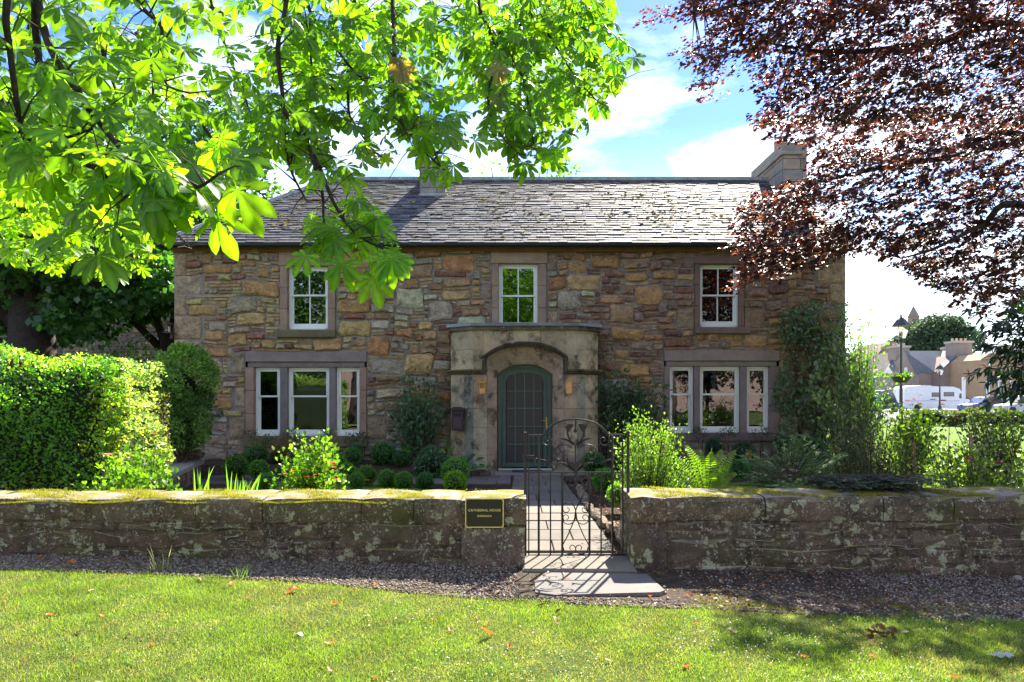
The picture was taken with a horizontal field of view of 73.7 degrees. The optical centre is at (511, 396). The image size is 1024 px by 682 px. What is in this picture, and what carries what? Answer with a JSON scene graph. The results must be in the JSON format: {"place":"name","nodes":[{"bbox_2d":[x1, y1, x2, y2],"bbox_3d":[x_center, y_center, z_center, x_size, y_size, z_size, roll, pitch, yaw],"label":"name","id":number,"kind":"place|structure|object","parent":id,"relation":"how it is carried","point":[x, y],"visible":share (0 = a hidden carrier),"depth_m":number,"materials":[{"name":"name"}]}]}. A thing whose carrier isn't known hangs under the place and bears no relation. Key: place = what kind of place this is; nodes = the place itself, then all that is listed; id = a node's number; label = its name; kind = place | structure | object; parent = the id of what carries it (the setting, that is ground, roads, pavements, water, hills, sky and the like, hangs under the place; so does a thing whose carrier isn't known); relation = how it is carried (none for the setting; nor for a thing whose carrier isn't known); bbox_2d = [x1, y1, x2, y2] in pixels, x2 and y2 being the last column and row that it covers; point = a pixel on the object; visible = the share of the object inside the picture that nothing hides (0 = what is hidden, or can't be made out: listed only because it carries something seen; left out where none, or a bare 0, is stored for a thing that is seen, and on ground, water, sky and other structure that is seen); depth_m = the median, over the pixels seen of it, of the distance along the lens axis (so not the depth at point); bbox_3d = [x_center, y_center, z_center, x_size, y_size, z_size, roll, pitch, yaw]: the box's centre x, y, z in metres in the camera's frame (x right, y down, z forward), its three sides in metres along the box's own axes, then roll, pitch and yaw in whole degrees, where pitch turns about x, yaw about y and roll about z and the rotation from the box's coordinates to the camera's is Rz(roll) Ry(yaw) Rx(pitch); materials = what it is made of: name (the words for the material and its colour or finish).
{"place":"outdoors","nodes":[
{"label":"outdoors","id":0,"kind":"place"},
{"bbox_2d":[0,419,1023,681],"bbox_3d":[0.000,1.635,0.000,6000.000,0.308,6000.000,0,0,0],"label":"ground","id":1,"kind":"structure","parent":0,"point":[472,655],"depth_m":4.56,"materials":[{"name":"green plant"}]},
{"bbox_2d":[0,240,169,371],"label":"neighbour house","id":2,"kind":"structure","parent":1,"relation":"on","point":[132,337],"depth_m":24.96,"materials":[{"name":"stone"}]},
{"bbox_2d":[0,94,207,371],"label":"sycamore","id":3,"kind":"object","parent":1,"relation":"on","point":[37,307],"visible":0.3,"depth_m":16.55,"materials":[{"name":"green plant"}]},
{"bbox_2d":[85,322,159,371],"bbox_3d":[-9.904,-0.266,17.452,2.096,3.694,1.553,0,0,32],"label":"young sapling","id":4,"kind":"object","parent":1,"relation":"on","point":[115,352],"visible":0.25,"depth_m":17.44,"materials":[{"name":"green plant"}]},
{"bbox_2d":[55,185,236,428],"bbox_3d":[-11.376,-2.412,20.649,7.836,8.649,3.782,0,0,0],"label":"dark maple","id":5,"kind":"object","parent":1,"relation":"on","point":[154,316],"visible":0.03,"depth_m":20.89,"materials":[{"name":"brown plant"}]},
{"bbox_2d":[1,87,290,293],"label":"lime tree","id":6,"kind":"object","parent":1,"relation":"on","point":[199,134],"visible":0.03,"depth_m":25.25,"materials":[{"name":"green plant"}]},
{"bbox_2d":[0,488,525,567],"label":"garden wall","id":7,"kind":"structure","parent":1,"relation":"on","point":[383,525],"depth_m":6.56,"materials":[{"name":"stone"}]},
{"bbox_2d":[465,498,503,527],"bbox_3d":[-0.262,1.109,6.503,0.364,0.278,0.037,0,0,0],"label":"name plaque","id":8,"kind":"object","parent":7,"relation":"attached to","point":[484,512],"visible":1,"depth_m":6.49,"materials":[{"name":"black metal"}]},
{"bbox_2d":[0,0,653,308],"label":"horse chestnut","id":9,"kind":"object","parent":1,"relation":"on","point":[162,202],"visible":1,"depth_m":4.20,"materials":[{"name":"green plant"}]},
{"bbox_2d":[10,591,996,681],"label":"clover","id":10,"kind":"object","parent":1,"relation":"on","point":[482,660],"depth_m":4.45,"materials":[{"name":"green plant"}]},
{"bbox_2d":[156,136,856,470],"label":"stone house","id":11,"kind":"structure","parent":1,"relation":"on","point":[523,298],"depth_m":14.98,"materials":[{"name":"brown stone"}]},
{"bbox_2d":[256,367,279,435],"bbox_3d":[-5.384,0.119,15.130,0.558,1.514,0.140,0,0,0],"label":"window","id":12,"kind":"structure","parent":11,"relation":"in","point":[258,369],"depth_m":15.11,"materials":[{"name":"white paint"}]},
{"bbox_2d":[289,267,327,329],"bbox_3d":[-4.484,-2.168,15.130,0.884,1.390,0.140,0,0,0],"label":"window","id":13,"kind":"structure","parent":11,"relation":"in","point":[292,326],"depth_m":15.11,"materials":[{"name":"white paint"}]},
{"bbox_2d":[289,367,328,435],"bbox_3d":[-4.479,0.119,15.130,0.916,1.514,0.140,0,0,0],"label":"window","id":14,"kind":"structure","parent":11,"relation":"in","point":[291,369],"depth_m":15.11,"materials":[{"name":"white paint"}]},
{"bbox_2d":[337,367,361,435],"bbox_3d":[-3.611,0.119,15.130,0.526,1.514,0.140,0,0,0],"label":"window","id":15,"kind":"structure","parent":11,"relation":"in","point":[340,432],"depth_m":15.11,"materials":[{"name":"white paint"}]},
{"bbox_2d":[384,365,448,461],"bbox_3d":[-2.045,0.455,14.573,1.355,2.254,0.860,0,0,0],"label":"climbing rose","id":16,"kind":"object","parent":11,"relation":"attached to","point":[416,417],"visible":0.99,"depth_m":14.54,"materials":[{"name":"green plant"}]},
{"bbox_2d":[450,407,464,430],"bbox_3d":[-1.145,0.472,14.422,0.290,0.495,0.235,0,0,0],"label":"letterbox","id":17,"kind":"object","parent":11,"relation":"attached to","point":[457,418],"visible":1,"depth_m":14.33,"materials":[{"name":"black metal"}]},
{"bbox_2d":[499,264,537,322],"bbox_3d":[0.137,-2.210,15.130,0.863,1.411,0.140,0,0,0],"label":"window","id":18,"kind":"structure","parent":11,"relation":"in","point":[501,266],"depth_m":15.11,"materials":[{"name":"white paint"}]},
{"bbox_2d":[502,368,546,466],"bbox_3d":[0.272,0.455,14.665,0.977,2.130,0.130,0,0,0],"label":"door","id":19,"kind":"structure","parent":11,"relation":"in","point":[526,408],"depth_m":14.71,"materials":[{"name":"green paint"}]},
{"bbox_2d":[598,335,615,462],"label":"climber shoot","id":20,"kind":"object","parent":11,"relation":"attached to","point":[603,381],"visible":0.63,"depth_m":14.85,"materials":[{"name":"green plant"}]},
{"bbox_2d":[669,367,692,432],"bbox_3d":[3.732,0.072,15.130,0.537,1.462,0.140,0,0,0],"label":"window","id":21,"kind":"structure","parent":11,"relation":"in","point":[689,428],"depth_m":15.11,"materials":[{"name":"white paint"}]},
{"bbox_2d":[700,265,737,326],"bbox_3d":[4.558,-2.216,15.130,0.863,1.379,0.140,0,0,0],"label":"window","id":22,"kind":"structure","parent":11,"relation":"in","point":[734,323],"depth_m":15.11,"materials":[{"name":"white paint"}]},
{"bbox_2d":[700,367,738,432],"bbox_3d":[4.579,0.072,15.130,0.884,1.462,0.140,0,0,0],"label":"window","id":23,"kind":"structure","parent":11,"relation":"in","point":[710,429],"depth_m":15.11,"materials":[{"name":"white paint"}]},
{"bbox_2d":[747,367,767,432],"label":"window","id":24,"kind":"structure","parent":11,"relation":"in","point":[765,369],"depth_m":15.11,"materials":[{"name":"white paint"}]},
{"bbox_2d":[769,298,854,459],"bbox_3d":[6.517,-0.270,14.399,2.182,3.748,1.176,0,0,0],"label":"wall creeper","id":25,"kind":"object","parent":11,"relation":"attached to","point":[794,334],"depth_m":14.79,"materials":[{"name":"green plant"}]},
{"bbox_2d":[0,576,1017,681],"bbox_3d":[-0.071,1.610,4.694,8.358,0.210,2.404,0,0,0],"label":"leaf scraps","id":26,"kind":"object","parent":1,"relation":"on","point":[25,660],"visible":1,"depth_m":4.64,"materials":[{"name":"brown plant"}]},
{"bbox_2d":[480,159,583,176],"bbox_3d":[0.690,-3.847,25.925,4.049,11.004,2.509,0,0,0],"label":"tree top","id":27,"kind":"object","parent":1,"relation":"on","point":[559,174],"visible":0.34,"depth_m":25.36,"materials":[{"name":"green plant"}]},
{"bbox_2d":[522,553,636,573],"bbox_3d":[0.630,1.680,6.650,1.060,0.160,0.660,0,0,0],"label":"stone step","id":28,"kind":"object","parent":1,"relation":"on","point":[580,563],"visible":0.46,"depth_m":6.50,"materials":[{"name":"grey stone"}]},
{"bbox_2d":[523,432,526,555],"bbox_3d":[0.133,0.997,6.870,0.034,1.272,0.034,0,0,0],"label":"gate post","id":29,"kind":"object","parent":28,"relation":"on","point":[525,463],"visible":0.74,"depth_m":6.86,"materials":[{"name":"metal"}]},
{"bbox_2d":[522,418,625,554],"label":"iron gate","id":30,"kind":"structure","parent":29,"relation":"attached to","point":[568,427],"depth_m":6.86,"materials":[{"name":"black metal"}]},
{"bbox_2d":[626,431,629,491],"bbox_3d":[1.168,0.980,6.870,0.034,1.266,0.034,0,0,0],"label":"gate post","id":31,"kind":"object","parent":28,"relation":"on","point":[627,461],"visible":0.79,"depth_m":6.86,"materials":[{"name":"metal"}]},
{"bbox_2d":[620,485,1023,576],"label":"garden wall","id":32,"kind":"structure","parent":1,"relation":"on","point":[975,530],"depth_m":6.58,"materials":[{"name":"stone"}]},
{"bbox_2d":[798,473,954,511],"bbox_3d":[3.742,0.944,6.961,1.377,0.318,0.974,0,0,0],"label":"creeping cotoneaster","id":33,"kind":"object","parent":32,"relation":"on","point":[858,481],"visible":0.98,"depth_m":6.87,"materials":[{"name":"green plant"}]},
{"bbox_2d":[632,0,1023,335],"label":"copper beech","id":34,"kind":"object","parent":1,"relation":"on","point":[797,196],"visible":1,"depth_m":9.81,"materials":[{"name":"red plant"}]},
{"bbox_2d":[845,341,896,379],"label":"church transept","id":35,"kind":"structure","parent":1,"relation":"on","point":[882,350],"depth_m":112.18,"materials":[{"name":"beige stone"}]},
{"bbox_2d":[863,623,908,639],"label":"dry twigs","id":36,"kind":"object","parent":1,"relation":"on","point":[892,629],"visible":0.99,"depth_m":4.79,"materials":[{"name":"brown wood"}]},
{"bbox_2d":[788,435,1023,487],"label":"yellow groundcover","id":37,"kind":"object","parent":1,"relation":"on","point":[951,449],"visible":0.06,"depth_m":13.51,"materials":[{"name":"green plant"}]},
{"bbox_2d":[858,338,984,398],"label":"slate roofed house","id":38,"kind":"structure","parent":1,"relation":"on","point":[921,366],"depth_m":95.33,"materials":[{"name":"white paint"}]},
{"bbox_2d":[886,312,989,354],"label":"round tree","id":39,"kind":"object","parent":1,"relation":"on","point":[931,334],"visible":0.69,"depth_m":119.58,"materials":[{"name":"green plant"}]},
{"bbox_2d":[950,344,1023,400],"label":"orange stone house","id":40,"kind":"structure","parent":1,"relation":"on","point":[961,365],"depth_m":89.25,"materials":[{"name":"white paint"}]},
{"bbox_2d":[0,553,1023,622],"bbox_3d":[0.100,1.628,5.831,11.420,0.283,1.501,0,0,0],"label":"gravel","id":41,"kind":"structure","parent":0,"point":[33,562],"depth_m":6.08,"materials":[{"name":"grey gravel"}]},
{"bbox_2d":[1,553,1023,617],"bbox_3d":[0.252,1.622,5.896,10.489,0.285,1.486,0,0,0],"label":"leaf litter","id":42,"kind":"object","parent":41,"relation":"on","point":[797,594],"visible":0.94,"depth_m":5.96,"materials":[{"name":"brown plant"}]},
{"bbox_2d":[535,572,664,596],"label":"stone slab","id":43,"kind":"structure","parent":41,"relation":"on","point":[593,584],"depth_m":5.85,"materials":[{"name":"grey stone"}]},
{"bbox_2d":[682,581,1019,617],"bbox_3d":[3.354,1.700,5.677,3.742,0.114,0.856,0,0,3],"label":"moss","id":44,"kind":"object","parent":41,"relation":"on","point":[786,607],"visible":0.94,"depth_m":5.48,"materials":[{"name":"green plant"}]},
{"bbox_2d":[0,0,1023,352],"label":"sky","id":45,"kind":"structure","parent":0,"point":[662,130],"materials":[{"name":"blue"}]},
{"bbox_2d":[512,475,615,552],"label":"garden path","id":46,"kind":"structure","parent":0,"point":[575,537],"depth_m":8.66,"materials":[{"name":"grey stone"}]},
{"bbox_2d":[183,470,1023,552],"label":"garden soil","id":47,"kind":"structure","parent":0,"point":[617,512],"depth_m":11.79,"materials":[{"name":"brown soil"}]},
{"bbox_2d":[0,340,175,491],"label":"garden hedge","id":48,"kind":"object","parent":47,"relation":"on","point":[60,430],"visible":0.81,"depth_m":8.95,"materials":[{"name":"green plant"}]},
{"bbox_2d":[64,446,157,490],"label":"rose bush","id":49,"kind":"object","parent":47,"relation":"on","point":[121,480],"visible":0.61,"depth_m":7.97,"materials":[{"name":"green plant"}]},
{"bbox_2d":[120,430,175,489],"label":"rose bush","id":50,"kind":"object","parent":47,"relation":"on","point":[154,463],"visible":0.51,"depth_m":8.59,"materials":[{"name":"green plant"}]},
{"bbox_2d":[149,460,203,490],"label":"retaining wall","id":51,"kind":"structure","parent":47,"relation":"on","point":[186,472],"depth_m":12.11,"materials":[{"name":"stone"}]},
{"bbox_2d":[194,467,260,491],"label":"iris plant","id":52,"kind":"object","parent":47,"relation":"on","point":[231,483],"visible":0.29,"depth_m":7.68,"materials":[{"name":"green plant"}]},
{"bbox_2d":[255,471,278,489],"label":"box ball","id":53,"kind":"object","parent":47,"relation":"on","point":[263,485],"visible":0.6,"depth_m":11.30,"materials":[{"name":"green plant"}]},
{"bbox_2d":[263,428,351,489],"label":"rose bush","id":54,"kind":"object","parent":47,"relation":"on","point":[310,472],"visible":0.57,"depth_m":7.83,"materials":[{"name":"green plant"}]},
{"bbox_2d":[210,481,421,490],"bbox_3d":[-3.273,1.583,11.000,3.700,0.035,3.100,0,0,0],"label":"lawn circle","id":55,"kind":"object","parent":47,"relation":"on","point":[374,486],"visible":0.11,"depth_m":11.72,"materials":[{"name":"green plant"}]},
{"bbox_2d":[346,471,365,489],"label":"box ball","id":56,"kind":"object","parent":55,"relation":"on","point":[356,480],"visible":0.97,"depth_m":11.22,"materials":[{"name":"green plant"}]},
{"bbox_2d":[357,464,376,485],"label":"box ball","id":57,"kind":"object","parent":55,"relation":"on","point":[369,472],"visible":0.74,"depth_m":11.82,"materials":[{"name":"green plant"}]},
{"bbox_2d":[377,468,395,486],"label":"box ball","id":58,"kind":"object","parent":55,"relation":"on","point":[385,476],"visible":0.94,"depth_m":11.71,"materials":[{"name":"green plant"}]},
{"bbox_2d":[192,471,587,484],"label":"terrace","id":59,"kind":"structure","parent":47,"relation":"on","point":[504,478],"depth_m":12.87,"materials":[{"name":"grey stone"}]},
{"bbox_2d":[221,454,248,479],"bbox_3d":[-5.216,1.345,12.906,0.503,0.507,0.485,0,0,6],"label":"box ball","id":60,"kind":"object","parent":59,"relation":"on","point":[237,465],"visible":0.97,"depth_m":12.79,"materials":[{"name":"green plant"}]},
{"bbox_2d":[247,459,270,479],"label":"box ball","id":61,"kind":"object","parent":59,"relation":"on","point":[257,467],"visible":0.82,"depth_m":12.60,"materials":[{"name":"green plant"}]},
{"bbox_2d":[412,448,451,477],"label":"euonymus bush","id":62,"kind":"object","parent":59,"relation":"on","point":[431,461],"visible":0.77,"depth_m":13.11,"materials":[{"name":"green plant"}]},
{"bbox_2d":[393,470,413,487],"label":"box ball","id":63,"kind":"object","parent":47,"relation":"on","point":[403,480],"visible":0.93,"depth_m":11.61,"materials":[{"name":"green plant"}]},
{"bbox_2d":[415,472,434,489],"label":"box ball","id":64,"kind":"object","parent":47,"relation":"on","point":[425,480],"visible":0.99,"depth_m":11.62,"materials":[{"name":"green plant"}]},
{"bbox_2d":[441,469,467,490],"bbox_3d":[-0.911,1.381,10.901,0.425,0.433,0.438,0,0,-29],"label":"box ball","id":65,"kind":"object","parent":47,"relation":"on","point":[452,480],"visible":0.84,"depth_m":10.79,"materials":[{"name":"green plant"}]},
{"bbox_2d":[440,456,471,481],"bbox_3d":[-0.985,1.325,11.898,0.560,0.571,0.577,0,0,-11],"label":"box ball","id":66,"kind":"object","parent":47,"relation":"on","point":[455,465],"visible":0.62,"depth_m":11.79,"materials":[{"name":"green plant"}]},
{"bbox_2d":[201,459,841,476],"bbox_3d":[0.100,1.500,14.250,15.000,0.240,1.500,0,0,0],"label":"flower bed","id":67,"kind":"object","parent":47,"relation":"on","point":[207,466],"visible":0.05,"depth_m":13.82,"materials":[{"name":"soil"}]},
{"bbox_2d":[243,444,269,463],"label":"box ball","id":68,"kind":"object","parent":67,"relation":"on","point":[254,452],"visible":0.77,"depth_m":14.09,"materials":[{"name":"green plant"}]},
{"bbox_2d":[266,429,299,463],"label":"shrub","id":69,"kind":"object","parent":67,"relation":"on","point":[284,452],"depth_m":14.14,"materials":[{"name":"green plant"}]},
{"bbox_2d":[342,447,361,464],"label":"box ball","id":70,"kind":"object","parent":67,"relation":"on","point":[353,455],"visible":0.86,"depth_m":13.89,"materials":[{"name":"green plant"}]},
{"bbox_2d":[369,441,396,465],"bbox_3d":[-2.646,1.194,13.998,0.549,0.573,0.569,0,0,43],"label":"box ball","id":71,"kind":"object","parent":67,"relation":"on","point":[382,453],"visible":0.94,"depth_m":13.86,"materials":[{"name":"green plant"}]},
{"bbox_2d":[393,449,412,466],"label":"box ball","id":72,"kind":"object","parent":67,"relation":"on","point":[402,458],"visible":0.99,"depth_m":13.80,"materials":[{"name":"green plant"}]},
{"bbox_2d":[704,437,724,456],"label":"box ball","id":73,"kind":"object","parent":67,"relation":"on","point":[714,444],"visible":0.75,"depth_m":14.00,"materials":[{"name":"green plant"}]},
{"bbox_2d":[731,440,756,460],"bbox_3d":[4.689,1.141,13.801,0.516,0.514,0.512,0,0,-16],"label":"box ball","id":74,"kind":"object","parent":67,"relation":"on","point":[745,445],"visible":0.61,"depth_m":13.69,"materials":[{"name":"green plant"}]},
{"bbox_2d":[798,437,828,465],"bbox_3d":[6.111,1.121,13.803,0.578,0.582,0.583,0,0,13],"label":"box ball","id":75,"kind":"object","parent":67,"relation":"on","point":[819,441],"visible":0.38,"depth_m":13.68,"materials":[{"name":"green plant"}]},
{"bbox_2d":[581,451,606,476],"bbox_3d":[1.604,1.322,13.405,0.522,0.526,0.504,0,0,-18],"label":"box ball","id":76,"kind":"object","parent":47,"relation":"on","point":[596,463],"visible":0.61,"depth_m":13.26,"materials":[{"name":"green plant"}]},
{"bbox_2d":[591,468,617,492],"bbox_3d":[1.518,1.380,11.205,0.437,0.440,0.421,0,0,34],"label":"box ball","id":77,"kind":"object","parent":47,"relation":"on","point":[606,477],"visible":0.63,"depth_m":11.09,"materials":[{"name":"green plant"}]},
{"bbox_2d":[605,482,625,506],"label":"box ball","id":78,"kind":"object","parent":47,"relation":"on","point":[617,495],"visible":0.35,"depth_m":9.22,"materials":[{"name":"green plant"}]},
{"bbox_2d":[595,357,681,461],"bbox_3d":[2.650,0.363,14.631,1.930,2.438,1.036,0,0,0],"label":"climbing rose","id":79,"kind":"object","parent":47,"relation":"on","point":[616,409],"visible":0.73,"depth_m":14.55,"materials":[{"name":"green plant"}]},
{"bbox_2d":[608,405,700,499],"bbox_3d":[1.678,0.841,8.302,1.124,1.484,0.995,0,0,0],"label":"variegated bush","id":80,"kind":"object","parent":47,"relation":"on","point":[656,471],"visible":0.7,"depth_m":8.18,"materials":[{"name":"green plant"}]},
{"bbox_2d":[673,483,794,488],"bbox_3d":[3.800,1.583,10.900,3.400,0.035,3.000,0,0,0],"label":"lawn circle","id":81,"kind":"object","parent":47,"relation":"on","point":[736,484],"visible":0.04,"depth_m":11.98,"materials":[{"name":"green plant"}]},
{"bbox_2d":[729,458,751,479],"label":"box ball","id":82,"kind":"object","parent":81,"relation":"on","point":[738,465],"visible":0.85,"depth_m":11.91,"materials":[{"name":"green plant"}]},
{"bbox_2d":[808,345,887,473],"bbox_3d":[4.435,0.446,8.998,0.907,2.271,0.976,0,0,0],"label":"viburnum","id":83,"kind":"object","parent":47,"relation":"on","point":[848,395],"visible":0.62,"depth_m":8.95,"materials":[{"name":"green plant"}]},
{"bbox_2d":[826,301,906,452],"bbox_3d":[7.228,-0.188,14.087,1.260,3.540,1.721,0,0,0],"label":"pittosporum","id":84,"kind":"object","parent":47,"relation":"on","point":[868,384],"visible":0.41,"depth_m":13.79,"materials":[{"name":"green plant"}]},
{"bbox_2d":[813,395,928,488],"bbox_3d":[4.312,0.780,8.327,1.055,1.607,1.222,0,0,0],"label":"dense bush","id":85,"kind":"object","parent":47,"relation":"on","point":[870,467],"visible":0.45,"depth_m":8.19,"materials":[{"name":"green plant"}]},
{"bbox_2d":[879,394,947,486],"bbox_3d":[5.622,0.778,9.588,0.860,1.606,0.948,0,0,0],"label":"rose standard","id":86,"kind":"object","parent":47,"relation":"on","point":[914,431],"visible":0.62,"depth_m":9.47,"materials":[{"name":"green plant"}]},
{"bbox_2d":[893,423,1023,488],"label":"rose bush","id":87,"kind":"object","parent":47,"relation":"on","point":[980,480],"visible":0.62,"depth_m":7.85,"materials":[{"name":"green plant"}]},
{"bbox_2d":[907,407,1019,486],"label":"rose stems","id":88,"kind":"object","parent":47,"relation":"on","point":[975,444],"visible":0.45,"depth_m":8.53,"materials":[{"name":"green plant"}]},
{"bbox_2d":[952,395,1023,486],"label":"rose bush","id":89,"kind":"object","parent":47,"relation":"on","point":[995,432],"visible":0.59,"depth_m":9.09,"materials":[{"name":"green plant"}]},
{"bbox_2d":[955,290,1023,418],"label":"bay tree","id":90,"kind":"object","parent":47,"relation":"on","point":[1008,351],"visible":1,"depth_m":7.89,"materials":[{"name":"green plant"}]},
{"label":"raised bed","id":91,"kind":"structure","parent":47,"relation":"on","visible":0},
{"bbox_2d":[142,341,221,461],"bbox_3d":[-6.295,0.187,12.893,1.703,2.453,1.321,0,0,0],"label":"tall bush","id":92,"kind":"object","parent":91,"relation":"on","point":[190,403],"visible":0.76,"depth_m":12.64,"materials":[{"name":"green plant"}]},
{"bbox_2d":[876,408,993,418],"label":"road","id":93,"kind":"structure","parent":0,"point":[894,415],"depth_m":76.26,"materials":[{"name":"grey asphalt"}]},
{"bbox_2d":[872,390,898,411],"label":"parked car","id":94,"kind":"object","parent":93,"relation":"on","point":[892,398],"visible":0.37,"depth_m":70.00,"materials":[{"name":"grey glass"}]},
{"bbox_2d":[893,385,969,410],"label":"motorhome","id":95,"kind":"object","parent":93,"relation":"on","point":[952,396],"visible":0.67,"depth_m":76.00,"materials":[{"name":"white metal"}]},
{"bbox_2d":[957,397,1002,409],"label":"parked car","id":96,"kind":"object","parent":93,"relation":"on","point":[977,400],"visible":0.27,"depth_m":66.00,"materials":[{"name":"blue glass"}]},
{"bbox_2d":[993,395,1023,411],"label":"parked car","id":97,"kind":"object","parent":93,"relation":"on","point":[1018,407],"visible":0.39,"depth_m":62.00,"materials":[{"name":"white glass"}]},
{"bbox_2d":[871,422,1023,468],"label":"lawn","id":98,"kind":"structure","parent":0,"point":[952,431],"depth_m":28.39,"materials":[{"name":"green plant"}]},
{"bbox_2d":[891,315,910,428],"bbox_3d":[15.385,-0.820,27.000,0.665,4.840,0.665,0,0,-22],"label":"street lamp","id":99,"kind":"object","parent":98,"relation":"on","point":[900,321],"visible":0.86,"depth_m":26.95,"materials":[{"name":"black metal"}]},
{"bbox_2d":[941,410,974,426],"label":"border shrub","id":100,"kind":"object","parent":98,"relation":"on","point":[956,413],"visible":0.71,"depth_m":35.74,"materials":[{"name":"green plant"}]},
{"bbox_2d":[968,408,1014,425],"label":"border shrub","id":101,"kind":"object","parent":98,"relation":"on","point":[996,415],"visible":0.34,"depth_m":35.73,"materials":[{"name":"green plant"}]},
{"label":"bed plants","id":102,"kind":"object","parent":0,"visible":0},
{"bbox_2d":[672,444,739,487],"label":"fern","id":103,"kind":"object","parent":102,"relation":"on","point":[714,480],"visible":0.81,"depth_m":7.81,"materials":[{"name":"green plant"}]},
{"bbox_2d":[734,432,847,488],"bbox_3d":[3.265,0.823,7.890,1.571,0.812,1.181,0,0,0],"label":"yew bush","id":104,"kind":"object","parent":102,"relation":"on","point":[763,467],"visible":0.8,"depth_m":7.84,"materials":[{"name":"green plant"}]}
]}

